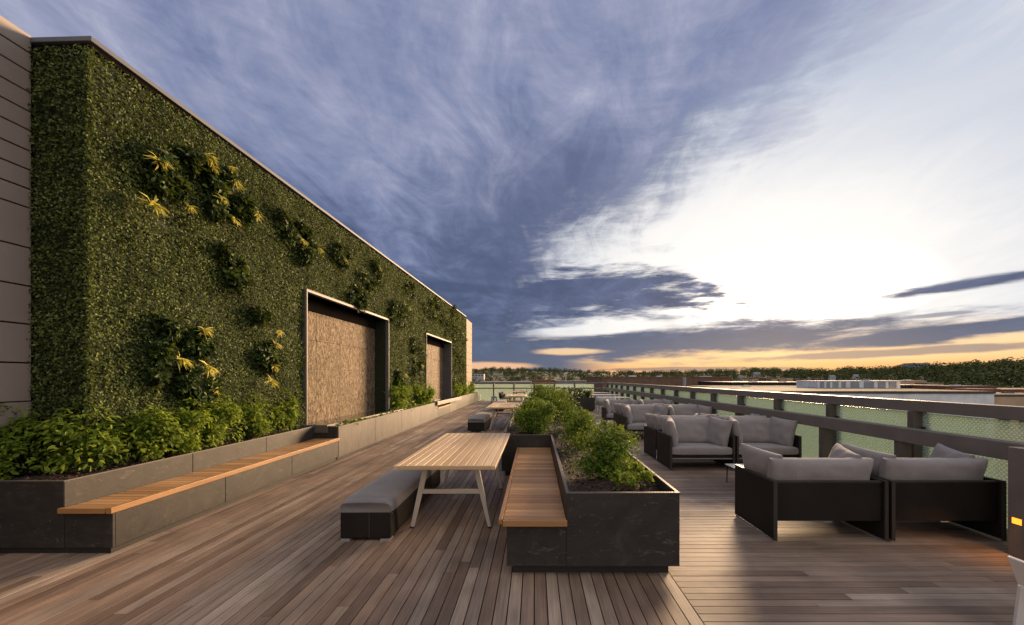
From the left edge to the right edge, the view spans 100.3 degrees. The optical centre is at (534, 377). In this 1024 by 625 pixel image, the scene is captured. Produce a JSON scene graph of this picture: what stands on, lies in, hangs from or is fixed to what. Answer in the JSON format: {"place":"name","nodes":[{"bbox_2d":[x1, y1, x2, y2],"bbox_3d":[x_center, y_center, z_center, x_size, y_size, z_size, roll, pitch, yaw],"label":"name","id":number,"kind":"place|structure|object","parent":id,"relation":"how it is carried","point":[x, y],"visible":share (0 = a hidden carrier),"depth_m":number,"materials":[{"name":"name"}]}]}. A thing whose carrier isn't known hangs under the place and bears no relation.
{"place":"outdoors","nodes":[
{"label":"outdoors","id":0,"kind":"place"},
{"bbox_2d":[478,381,530,396],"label":"flat building","id":1,"kind":"structure","parent":0,"point":[503,385],"depth_m":210.00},
{"bbox_2d":[0,0,1023,374],"label":"sky","id":2,"kind":"structure","parent":0,"point":[608,185],"materials":[{"name":"blue"}]},
{"bbox_2d":[531,380,554,389],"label":"brick building","id":3,"kind":"structure","parent":0,"point":[551,384],"depth_m":240.00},
{"bbox_2d":[555,380,586,394],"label":"warehouse","id":4,"kind":"structure","parent":0,"point":[570,385],"depth_m":230.00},
{"bbox_2d":[586,377,732,396],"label":"brick building","id":5,"kind":"structure","parent":0,"point":[677,381],"depth_m":130.00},
{"bbox_2d":[688,386,795,392],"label":"warehouse","id":6,"kind":"structure","parent":0,"point":[739,386],"depth_m":90.43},
{"bbox_2d":[472,371,1013,387],"bbox_3d":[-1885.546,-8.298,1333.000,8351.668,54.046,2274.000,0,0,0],"label":"hills","id":7,"kind":"structure","parent":0,"point":[500,375],"depth_m":1227.50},
{"bbox_2d":[472,374,484,383],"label":"hill building","id":8,"kind":"structure","parent":7,"relation":"on","point":[480,377],"depth_m":900.00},
{"bbox_2d":[472,357,1023,387],"bbox_3d":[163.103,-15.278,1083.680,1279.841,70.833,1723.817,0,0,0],"label":"wood","id":9,"kind":"object","parent":7,"relation":"on","point":[991,373],"visible":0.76,"depth_m":634.52,"materials":[{"name":"green plant"}]},
{"bbox_2d":[828,375,835,379],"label":"hill house","id":10,"kind":"structure","parent":7,"relation":"on","point":[831,377],"depth_m":518.17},
{"bbox_2d":[903,363,929,368],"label":"hill building","id":11,"kind":"structure","parent":7,"relation":"on","point":[908,365],"depth_m":642.15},
{"bbox_2d":[698,381,795,385],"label":"flat building","id":12,"kind":"structure","parent":0,"point":[736,383],"depth_m":105.00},
{"bbox_2d":[745,378,757,380],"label":"town house","id":13,"kind":"structure","parent":0,"point":[751,379],"depth_m":270.96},
{"bbox_2d":[758,378,770,380],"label":"town house","id":14,"kind":"structure","parent":0,"point":[764,379],"depth_m":261.46,"materials":[{"name":"red brick"}]},
{"bbox_2d":[779,378,792,381],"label":"town house","id":15,"kind":"structure","parent":0,"point":[787,379],"depth_m":271.84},
{"bbox_2d":[704,387,995,434],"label":"white building","id":16,"kind":"structure","parent":0,"point":[970,396],"depth_m":55.94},
{"bbox_2d":[796,380,899,387],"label":"louvre screen","id":17,"kind":"object","parent":16,"relation":"on","point":[844,384],"visible":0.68,"depth_m":74.00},
{"bbox_2d":[952,388,999,391],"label":"flat building","id":18,"kind":"structure","parent":0,"point":[981,389],"depth_m":73.27,"materials":[{"name":"red brick"}]},
{"bbox_2d":[994,392,1023,496],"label":"tan building","id":19,"kind":"structure","parent":0,"point":[1012,399],"depth_m":58.00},
{"bbox_2d":[999,419,1009,429],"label":"window","id":20,"kind":"structure","parent":19,"relation":"in","point":[1003,420],"depth_m":57.95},
{"bbox_2d":[997,388,1023,392],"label":"brick building","id":21,"kind":"structure","parent":0,"point":[1017,390],"depth_m":115.00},
{"label":"ground","id":22,"kind":"structure","parent":0,"visible":0},
{"bbox_2d":[464,507,603,624],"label":"roof slab","id":23,"kind":"structure","parent":22,"relation":"on","point":[534,595],"depth_m":3.28,"materials":[{"name":"stone"}]},
{"bbox_2d":[0,400,703,624],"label":"deck boards lengthwise","id":24,"kind":"object","parent":23,"relation":"on","point":[280,554],"visible":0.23,"depth_m":3.58,"materials":[{"name":"wood"}]},
{"bbox_2d":[0,15,33,477],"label":"cladding wall","id":25,"kind":"structure","parent":24,"relation":"on","point":[16,162],"depth_m":4.49,"materials":[{"name":"stone"}]},
{"bbox_2d":[0,424,339,552],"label":"planter bench","id":26,"kind":"object","parent":24,"relation":"on","point":[110,509],"visible":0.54,"depth_m":4.51,"materials":[{"name":"concrete"}]},
{"bbox_2d":[0,403,49,479],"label":"leafy shrub","id":27,"kind":"object","parent":26,"relation":"on","point":[10,450],"visible":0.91,"depth_m":4.32,"materials":[{"name":"green plant"}]},
{"bbox_2d":[19,403,133,474],"bbox_3d":[-4.876,0.670,4.639,0.744,0.788,0.970,0,0,0],"label":"leafy shrub","id":28,"kind":"object","parent":26,"relation":"on","point":[74,436],"visible":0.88,"depth_m":4.51,"materials":[{"name":"green plant"}]},
{"bbox_2d":[116,405,188,462],"bbox_3d":[-4.662,0.695,5.201,0.637,0.738,0.800,0,0,0],"label":"leafy shrub","id":29,"kind":"object","parent":26,"relation":"on","point":[152,438],"visible":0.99,"depth_m":5.09,"materials":[{"name":"green plant"}]},
{"bbox_2d":[167,397,217,455],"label":"leafy shrub","id":30,"kind":"object","parent":26,"relation":"on","point":[193,419],"visible":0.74,"depth_m":5.57,"materials":[{"name":"green plant"}]},
{"bbox_2d":[194,393,248,446],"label":"leafy shrub","id":31,"kind":"object","parent":26,"relation":"on","point":[223,411],"visible":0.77,"depth_m":6.15,"materials":[{"name":"green plant"}]},
{"bbox_2d":[237,395,275,439],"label":"leafy shrub","id":32,"kind":"object","parent":26,"relation":"on","point":[255,417],"visible":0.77,"depth_m":7.02,"materials":[{"name":"green plant"}]},
{"bbox_2d":[267,388,300,431],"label":"leafy shrub","id":33,"kind":"object","parent":26,"relation":"on","point":[282,418],"visible":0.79,"depth_m":7.91,"materials":[{"name":"green plant"}]},
{"bbox_2d":[25,36,466,473],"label":"living wall","id":34,"kind":"structure","parent":24,"relation":"on","point":[117,267],"depth_m":5.21,"materials":[{"name":"plant"}]},
{"bbox_2d":[136,139,198,216],"bbox_3d":[-4.652,-2.444,5.431,0.420,1.046,0.952,0,0,2],"label":"wall plant","id":35,"kind":"object","parent":34,"relation":"attached to","point":[164,179],"depth_m":5.32,"materials":[{"name":"green plant"}]},
{"bbox_2d":[145,313,219,377],"bbox_3d":[-4.650,-0.415,5.748,0.379,0.856,1.098,0,0,2],"label":"wall plant","id":36,"kind":"object","parent":34,"relation":"attached to","point":[200,345],"depth_m":5.55,"materials":[{"name":"green plant"}]},
{"bbox_2d":[141,357,225,410],"bbox_3d":[-4.698,0.096,5.723,0.341,0.765,1.210,0,0,7],"label":"wall plant","id":37,"kind":"object","parent":34,"relation":"attached to","point":[184,381],"depth_m":5.73,"materials":[{"name":"green plant"}]},
{"bbox_2d":[175,144,263,228],"bbox_3d":[-4.629,-2.755,6.349,0.387,1.059,1.549,0,0,2],"label":"wall plant","id":38,"kind":"object","parent":34,"relation":"attached to","point":[220,184],"depth_m":6.22,"materials":[{"name":"green plant"}]},
{"bbox_2d":[210,240,255,295],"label":"wall plant","id":39,"kind":"object","parent":34,"relation":"attached to","point":[236,273],"depth_m":6.55,"materials":[{"name":"green plant"}]},
{"bbox_2d":[247,304,285,386],"bbox_3d":[-4.621,-0.524,7.397,0.392,1.454,0.865,0,0,2],"label":"wall plant","id":40,"kind":"object","parent":34,"relation":"attached to","point":[270,359],"depth_m":7.30,"materials":[{"name":"green plant"}]},
{"bbox_2d":[272,206,322,267],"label":"wall plant","id":41,"kind":"object","parent":34,"relation":"attached to","point":[293,233],"depth_m":8.35,"materials":[{"name":"green plant"}]},
{"bbox_2d":[329,240,353,271],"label":"wall plant","id":42,"kind":"object","parent":34,"relation":"attached to","point":[341,250],"depth_m":10.05,"materials":[{"name":"green plant"}]},
{"bbox_2d":[299,288,405,432],"bbox_3d":[-4.557,-0.329,10.864,0.980,2.958,4.690,0,0,2],"label":"water feature","id":43,"kind":"object","parent":34,"relation":"attached to","point":[338,382],"visible":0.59,"depth_m":10.66,"materials":[{"name":"stone"}]},
{"bbox_2d":[345,283,370,312],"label":"wall plant","id":44,"kind":"object","parent":34,"relation":"attached to","point":[363,303],"depth_m":10.95,"materials":[{"name":"green plant"}]},
{"bbox_2d":[358,257,385,292],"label":"wall plant","id":45,"kind":"object","parent":34,"relation":"attached to","point":[378,284],"depth_m":11.87,"materials":[{"name":"green plant"}]},
{"bbox_2d":[388,298,411,329],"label":"wall plant","id":46,"kind":"object","parent":34,"relation":"attached to","point":[393,311],"depth_m":13.96,"materials":[{"name":"green plant"}]},
{"bbox_2d":[393,366,408,388],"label":"wall plant","id":47,"kind":"object","parent":34,"relation":"attached to","point":[398,376],"depth_m":13.78,"materials":[{"name":"green plant"}]},
{"bbox_2d":[405,281,416,298],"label":"wall plant","id":48,"kind":"object","parent":34,"relation":"attached to","point":[412,286],"depth_m":15.10,"materials":[{"name":"green plant"}]},
{"bbox_2d":[411,337,427,377],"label":"wall plant","id":49,"kind":"object","parent":34,"relation":"attached to","point":[418,368],"depth_m":15.68,"materials":[{"name":"green plant"}]},
{"bbox_2d":[421,297,444,322],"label":"wall plant","id":50,"kind":"object","parent":34,"relation":"attached to","point":[436,302],"depth_m":17.81,"materials":[{"name":"green plant"}]},
{"bbox_2d":[424,333,461,404],"bbox_3d":[-4.281,-0.329,19.304,0.980,2.958,4.680,0,0,2],"label":"water feature","id":51,"kind":"object","parent":34,"relation":"attached to","point":[436,380],"visible":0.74,"depth_m":20.40,"materials":[{"name":"stone"}]},
{"bbox_2d":[440,310,451,335],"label":"wall plant","id":52,"kind":"object","parent":34,"relation":"attached to","point":[443,321],"depth_m":20.25,"materials":[{"name":"green plant"}]},
{"bbox_2d":[450,304,459,329],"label":"wall plant","id":53,"kind":"object","parent":34,"relation":"attached to","point":[453,311],"depth_m":21.83,"materials":[{"name":"green plant"}]},
{"bbox_2d":[451,325,467,361],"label":"wall plant","id":54,"kind":"object","parent":34,"relation":"attached to","point":[457,345],"depth_m":22.71,"materials":[{"name":"green plant"}]},
{"bbox_2d":[452,356,466,386],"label":"wall plant","id":55,"kind":"object","parent":34,"relation":"attached to","point":[457,369],"depth_m":23.10,"materials":[{"name":"green plant"}]},
{"bbox_2d":[336,402,437,459],"bbox_3d":[-4.260,1.315,12.938,0.620,0.670,8.725,0,0,0],"label":"slate planter","id":56,"kind":"object","parent":24,"relation":"on","point":[362,434],"visible":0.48,"depth_m":10.84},
{"bbox_2d":[383,381,414,407],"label":"leafy shrub","id":57,"kind":"object","parent":56,"relation":"on","point":[398,402],"visible":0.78,"depth_m":13.67,"materials":[{"name":"green plant"}]},
{"bbox_2d":[408,382,429,404],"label":"leafy shrub","id":58,"kind":"object","parent":56,"relation":"on","point":[418,391],"visible":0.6,"depth_m":15.69,"materials":[{"name":"green plant"}]},
{"bbox_2d":[419,382,436,403],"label":"leafy shrub","id":59,"kind":"object","parent":56,"relation":"on","point":[432,392],"visible":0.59,"depth_m":16.50,"materials":[{"name":"green plant"}]},
{"bbox_2d":[340,468,439,541],"bbox_3d":[-1.715,1.436,5.450,0.524,0.428,2.300,0,0,0],"label":"cushioned bench","id":60,"kind":"object","parent":24,"relation":"on","point":[382,507],"visible":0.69,"depth_m":4.40,"materials":[{"name":"fabric"}]},
{"bbox_2d":[434,399,450,417],"bbox_3d":[-4.180,1.315,18.575,0.500,0.670,2.542,0,0,0],"label":"bench","id":61,"kind":"object","parent":24,"relation":"on","point":[443,409],"visible":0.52,"depth_m":18.62,"materials":[{"name":"concrete"}]},
{"bbox_2d":[393,433,509,527],"bbox_3d":[-0.925,1.275,5.650,1.040,0.750,2.600,0,0,0],"label":"picnic table","id":62,"kind":"object","parent":24,"relation":"on","point":[475,452],"visible":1,"depth_m":4.82,"materials":[{"name":"brown wood"}]},
{"bbox_2d":[445,392,477,412],"bbox_3d":[-4.260,1.315,24.625,0.620,0.670,9.550,0,0,0],"label":"slate planter","id":63,"kind":"object","parent":24,"relation":"on","point":[466,400],"visible":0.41,"depth_m":23.89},
{"bbox_2d":[452,380,463,395],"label":"leafy shrub","id":64,"kind":"object","parent":63,"relation":"on","point":[459,388],"visible":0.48,"depth_m":22.67,"materials":[{"name":"green plant"}]},
{"bbox_2d":[462,384,470,395],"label":"leafy shrub","id":65,"kind":"object","parent":63,"relation":"on","point":[465,389],"visible":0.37,"depth_m":24.33,"materials":[{"name":"green plant"}]},
{"bbox_2d":[469,380,475,394],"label":"leafy shrub","id":66,"kind":"object","parent":63,"relation":"on","point":[471,387],"visible":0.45,"depth_m":26.82,"materials":[{"name":"green plant"}]},
{"bbox_2d":[465,319,471,393],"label":"end wall","id":67,"kind":"structure","parent":24,"relation":"on","point":[468,362],"depth_m":26.29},
{"bbox_2d":[468,412,491,431],"bbox_3d":[-1.800,1.436,14.150,0.524,0.428,2.300,0,0,0],"label":"cushioned bench","id":68,"kind":"object","parent":24,"relation":"on","point":[480,421],"visible":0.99,"depth_m":13.02,"materials":[{"name":"fabric"}]},
{"bbox_2d":[486,402,521,430],"bbox_3d":[-0.980,1.275,14.250,1.040,0.750,2.600,0,0,0],"label":"picnic table","id":69,"kind":"object","parent":24,"relation":"on","point":[501,405],"visible":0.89,"depth_m":13.37,"materials":[{"name":"brown wood"}]},
{"bbox_2d":[504,394,526,410],"bbox_3d":[-0.980,1.275,22.200,1.040,0.750,2.600,0,0,0],"label":"picnic table","id":70,"kind":"object","parent":24,"relation":"on","point":[521,396],"visible":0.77,"depth_m":21.67,"materials":[{"name":"brown wood"}]},
{"bbox_2d":[512,390,527,399],"bbox_3d":[-0.980,1.275,29.000,1.040,0.750,2.600,0,0,0],"label":"picnic table","id":71,"kind":"object","parent":24,"relation":"on","point":[519,391],"visible":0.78,"depth_m":28.03,"materials":[{"name":"brown wood"}]},
{"bbox_2d":[473,382,605,400],"bbox_3d":[-0.390,0.980,30.635,11.220,1.340,0.170,0,0,0],"label":"railing","id":72,"kind":"object","parent":24,"relation":"on","point":[493,391],"visible":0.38,"depth_m":30.60,"materials":[{"name":"grey metal"}]},
{"bbox_2d":[520,397,574,410],"bbox_3d":[0.321,1.290,16.462,1.765,0.721,8.575,0,0,0],"label":"planter bench","id":73,"kind":"object","parent":24,"relation":"on","point":[523,399],"visible":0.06,"depth_m":19.00,"materials":[{"name":"stone"}]},
{"bbox_2d":[526,382,547,398],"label":"boxwood bush","id":74,"kind":"object","parent":73,"relation":"on","point":[534,389],"visible":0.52,"depth_m":18.54,"materials":[{"name":"green plant"}]},
{"bbox_2d":[534,381,561,399],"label":"boxwood bush","id":75,"kind":"object","parent":73,"relation":"on","point":[544,391],"visible":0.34,"depth_m":16.45,"materials":[{"name":"green plant"}]},
{"bbox_2d":[546,387,569,402],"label":"boxwood bush","id":76,"kind":"object","parent":73,"relation":"on","point":[561,395],"visible":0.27,"depth_m":13.49,"materials":[{"name":"green plant"}]},
{"bbox_2d":[498,412,679,572],"bbox_3d":[0.321,1.290,7.753,1.765,0.721,8.575,0,0,0],"label":"planter bench","id":77,"kind":"object","parent":24,"relation":"on","point":[557,515],"visible":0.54,"depth_m":3.54,"materials":[{"name":"stone"}]},
{"bbox_2d":[510,396,555,425],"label":"boxwood bush","id":78,"kind":"object","parent":77,"relation":"on","point":[530,406],"visible":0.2,"depth_m":9.24,"materials":[{"name":"green plant"}]},
{"bbox_2d":[509,399,563,433],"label":"boxwood bush","id":79,"kind":"object","parent":77,"relation":"on","point":[529,418],"visible":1,"depth_m":7.70,"materials":[{"name":"green plant"}]},
{"bbox_2d":[542,390,578,417],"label":"boxwood bush","id":80,"kind":"object","parent":77,"relation":"on","point":[558,403],"visible":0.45,"depth_m":10.45,"materials":[{"name":"green plant"}]},
{"bbox_2d":[558,404,588,428],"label":"boxwood bush","id":81,"kind":"object","parent":77,"relation":"on","point":[571,415],"visible":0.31,"depth_m":8.24,"materials":[{"name":"green plant"}]},
{"bbox_2d":[557,409,599,446],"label":"boxwood bush","id":82,"kind":"object","parent":77,"relation":"on","point":[577,423],"visible":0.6,"depth_m":6.36,"materials":[{"name":"green plant"}]},
{"bbox_2d":[561,418,642,479],"bbox_3d":[0.689,0.749,4.426,0.840,0.672,0.857,0,0,0],"label":"boxwood bush","id":83,"kind":"object","parent":77,"relation":"on","point":[609,455],"visible":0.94,"depth_m":4.28,"materials":[{"name":"green plant"}]},
{"bbox_2d":[610,468,645,490],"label":"ground plant","id":84,"kind":"object","parent":77,"relation":"on","point":[617,478],"visible":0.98,"depth_m":3.89,"materials":[{"name":"green plant"}]},
{"bbox_2d":[630,459,644,475],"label":"ground plant","id":85,"kind":"object","parent":77,"relation":"on","point":[635,466],"visible":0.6,"depth_m":4.37,"materials":[{"name":"green plant"}]},
{"bbox_2d":[630,468,656,489],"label":"ground plant","id":86,"kind":"object","parent":77,"relation":"on","point":[645,476],"visible":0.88,"depth_m":3.95,"materials":[{"name":"green plant"}]},
{"bbox_2d":[595,397,605,412],"bbox_3d":[2.964,1.251,18.872,0.577,0.802,0.567,0,0,30],"label":"chair","id":87,"kind":"object","parent":23,"relation":"on","point":[599,401],"visible":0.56,"depth_m":18.66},
{"bbox_2d":[589,403,1023,624],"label":"deck boards crosswise","id":88,"kind":"object","parent":23,"relation":"on","point":[732,569],"visible":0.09,"depth_m":3.67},
{"bbox_2d":[565,395,594,410],"bbox_3d":[2.200,1.320,22.500,1.500,0.660,3.000,0,0,0],"label":"slate planter","id":89,"kind":"object","parent":88,"relation":"on","point":[587,403],"visible":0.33,"depth_m":21.00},
{"bbox_2d":[562,386,579,397],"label":"hedge bush","id":90,"kind":"object","parent":89,"relation":"on","point":[571,389],"visible":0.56,"depth_m":21.66,"materials":[{"name":"green plant"}]},
{"bbox_2d":[572,386,592,397],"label":"hedge bush","id":91,"kind":"object","parent":89,"relation":"on","point":[587,393],"visible":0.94,"depth_m":21.54,"materials":[{"name":"green plant"}]},
{"bbox_2d":[591,394,620,399],"bbox_3d":[3.750,1.275,22.900,1.500,0.750,0.900,0,0,0],"label":"dining table","id":92,"kind":"object","parent":88,"relation":"on","point":[615,395],"visible":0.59,"depth_m":22.52,"materials":[{"name":"white paint"}]},
{"bbox_2d":[597,397,630,413],"bbox_3d":[3.620,1.275,19.900,1.500,0.750,0.900,0,0,0],"label":"dining table","id":93,"kind":"object","parent":88,"relation":"on","point":[615,397],"visible":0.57,"depth_m":19.52,"materials":[{"name":"white paint"}]},
{"bbox_2d":[602,399,638,424],"bbox_3d":[2.961,1.194,14.885,1.162,0.913,0.838,0,0,0],"label":"loveseat","id":94,"kind":"object","parent":88,"relation":"on","point":[608,409],"visible":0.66,"depth_m":14.80,"materials":[{"name":"fabric"}]},
{"bbox_2d":[613,403,655,430],"bbox_3d":[2.959,1.194,12.582,1.162,0.913,0.838,0,0,0],"label":"loveseat","id":95,"kind":"object","parent":88,"relation":"on","point":[617,412],"visible":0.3,"depth_m":12.35,"materials":[{"name":"fabric"}]},
{"bbox_2d":[620,404,667,437],"bbox_3d":[2.961,1.194,11.612,1.162,0.913,0.838,0,0,0],"label":"loveseat","id":96,"kind":"object","parent":88,"relation":"on","point":[632,418],"visible":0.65,"depth_m":11.56,"materials":[{"name":"fabric"}]},
{"bbox_2d":[637,399,672,403],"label":"loveseat","id":97,"kind":"object","parent":88,"relation":"on","point":[659,401],"visible":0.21,"depth_m":15.02,"materials":[{"name":"fabric"}]},
{"bbox_2d":[653,403,696,405],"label":"loveseat","id":98,"kind":"object","parent":88,"relation":"on","point":[662,404],"visible":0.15,"depth_m":12.34,"materials":[{"name":"fabric"}]},
{"bbox_2d":[644,413,706,459],"bbox_3d":[2.959,1.194,8.946,1.162,0.913,0.838,0,0,0],"label":"loveseat","id":99,"kind":"object","parent":88,"relation":"on","point":[653,425],"visible":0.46,"depth_m":8.73,"materials":[{"name":"fabric"}]},
{"bbox_2d":[664,404,711,415],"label":"loveseat","id":100,"kind":"object","parent":88,"relation":"on","point":[682,410],"visible":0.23,"depth_m":11.78,"materials":[{"name":"fabric"}]},
{"bbox_2d":[657,416,734,470],"bbox_3d":[2.961,1.194,7.944,1.162,0.913,0.838,0,0,0],"label":"loveseat","id":101,"kind":"object","parent":88,"relation":"on","point":[711,438],"visible":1,"depth_m":7.75,"materials":[{"name":"fabric"}]},
{"bbox_2d":[701,413,766,418],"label":"loveseat","id":102,"kind":"object","parent":88,"relation":"on","point":[752,415],"visible":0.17,"depth_m":8.60,"materials":[{"name":"fabric"}]},
{"bbox_2d":[725,464,743,482],"bbox_3d":[3.420,1.504,6.450,0.840,0.292,0.600,0,0,0],"label":"coffee table","id":103,"kind":"object","parent":88,"relation":"on","point":[732,466],"visible":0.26,"depth_m":6.68,"materials":[{"name":"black glass"}]},
{"bbox_2d":[722,416,801,463],"bbox_3d":[4.141,1.194,7.959,1.162,0.913,0.838,0,0,0],"label":"loveseat","id":104,"kind":"object","parent":88,"relation":"on","point":[775,435],"visible":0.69,"depth_m":7.80,"materials":[{"name":"fabric"}]},
{"bbox_2d":[735,443,888,541],"bbox_3d":[2.959,1.204,4.680,1.162,0.892,0.838,0,0,0],"label":"loveseat","id":105,"kind":"object","parent":88,"relation":"on","point":[839,483],"visible":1,"depth_m":4.34,"materials":[{"name":"metal"}]},
{"bbox_2d":[602,387,1023,459],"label":"railing","id":106,"kind":"object","parent":88,"relation":"on","point":[904,438],"visible":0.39,"depth_m":6.03,"materials":[{"name":"grey metal"}]},
{"bbox_2d":[842,443,1006,541],"bbox_3d":[4.139,1.204,4.683,1.162,0.892,0.838,0,0,0],"label":"loveseat","id":107,"kind":"object","parent":88,"relation":"on","point":[943,483],"visible":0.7,"depth_m":4.31,"materials":[{"name":"fabric"}]},
{"bbox_2d":[1008,447,1023,558],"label":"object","id":108,"kind":"structure","parent":88,"relation":"on","point":[1016,501],"depth_m":3.93,"materials":[{"name":"grey metal"}]},
{"bbox_2d":[1008,556,1023,624],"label":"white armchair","id":109,"kind":"object","parent":88,"relation":"on","point":[1017,565],"visible":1,"depth_m":2.58,"materials":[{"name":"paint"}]},
{"bbox_2d":[606,382,1023,528],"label":"glass railing","id":110,"kind":"object","parent":23,"relation":"on","point":[918,414],"visible":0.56,"depth_m":6.53,"materials":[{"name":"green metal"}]},
{"bbox_2d":[878,380,926,383],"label":"tan building","id":111,"kind":"structure","parent":22,"relation":"on","point":[911,381],"depth_m":170.00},
{"bbox_2d":[900,384,921,388],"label":"flat building","id":112,"kind":"structure","parent":22,"relation":"on","point":[906,386],"depth_m":120.00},
{"bbox_2d":[915,383,943,384],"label":"tan building","id":113,"kind":"structure","parent":22,"relation":"on","point":[931,383],"depth_m":165.00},
{"bbox_2d":[911,385,996,389],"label":"brick building","id":114,"kind":"structure","parent":22,"relation":"on","point":[943,387],"depth_m":111.03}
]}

